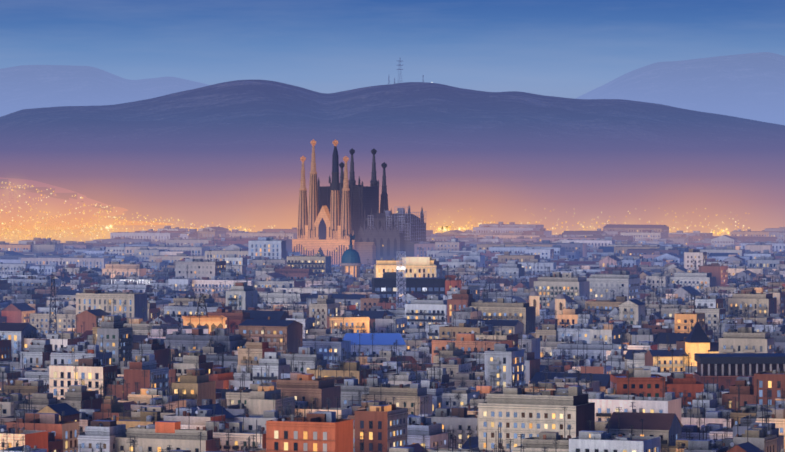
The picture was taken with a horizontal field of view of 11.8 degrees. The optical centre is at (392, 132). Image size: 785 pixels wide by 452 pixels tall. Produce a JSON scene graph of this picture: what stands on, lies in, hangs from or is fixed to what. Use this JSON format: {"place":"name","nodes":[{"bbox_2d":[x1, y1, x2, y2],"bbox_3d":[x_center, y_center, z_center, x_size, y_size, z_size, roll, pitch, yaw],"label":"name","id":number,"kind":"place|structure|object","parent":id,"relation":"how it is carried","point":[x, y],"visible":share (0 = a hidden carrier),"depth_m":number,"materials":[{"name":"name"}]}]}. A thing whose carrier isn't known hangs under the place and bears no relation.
{"place":"outdoors","nodes":[
{"label":"outdoors","id":0,"kind":"place"},
{"bbox_2d":[0,177,174,231],"bbox_3d":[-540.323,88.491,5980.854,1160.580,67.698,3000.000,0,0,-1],"label":"hill","id":1,"kind":"structure","parent":0,"point":[61,208],"depth_m":5103.50,"materials":[{"name":"orange"}]},
{"bbox_2d":[0,65,208,116],"bbox_3d":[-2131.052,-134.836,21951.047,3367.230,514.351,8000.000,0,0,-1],"label":"hill","id":2,"kind":"structure","parent":0,"point":[22,87],"depth_m":20459.85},
{"bbox_2d":[0,80,784,209],"bbox_3d":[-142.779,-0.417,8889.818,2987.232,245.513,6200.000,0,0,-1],"label":"hill","id":3,"kind":"structure","parent":0,"point":[237,144],"depth_m":6958.69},
{"bbox_2d":[0,208,784,243],"bbox_3d":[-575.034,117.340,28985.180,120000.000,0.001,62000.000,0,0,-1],"label":"ground","id":4,"kind":"structure","parent":0,"point":[755,219],"depth_m":5151.37,"materials":[{"name":"orange"}]},
{"bbox_2d":[279,139,440,265],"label":"basilica","id":5,"kind":"structure","parent":4,"relation":"on","point":[333,214],"depth_m":3256.61,"materials":[{"name":"brown stone"}]},
{"bbox_2d":[0,181,743,318],"bbox_3d":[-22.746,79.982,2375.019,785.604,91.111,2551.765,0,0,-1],"label":"city lights","id":6,"kind":"object","parent":4,"relation":"on","point":[443,228],"visible":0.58,"depth_m":3644.14,"materials":[{"name":"yellow glass"}]},
{"bbox_2d":[0,222,784,451],"bbox_3d":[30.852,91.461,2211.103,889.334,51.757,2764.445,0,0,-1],"label":"city","id":7,"kind":"object","parent":4,"relation":"on","point":[101,371],"visible":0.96,"depth_m":1547.40,"materials":[{"name":"grey concrete"}]},
{"bbox_2d":[0,58,784,404],"bbox_3d":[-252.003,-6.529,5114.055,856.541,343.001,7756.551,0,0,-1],"label":"landmarks","id":8,"kind":"object","parent":4,"relation":"on","point":[402,274],"visible":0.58,"depth_m":1611.88,"materials":[{"name":"multicoloured concrete"}]},
{"bbox_2d":[0,0,784,98],"label":"sky","id":9,"kind":"structure","parent":0,"point":[556,48],"materials":[{"name":"blue"}]},
{"bbox_2d":[575,52,784,124],"bbox_3d":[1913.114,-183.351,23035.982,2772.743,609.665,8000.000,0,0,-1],"label":"hill","id":10,"kind":"structure","parent":0,"point":[750,86],"depth_m":21381.61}
]}

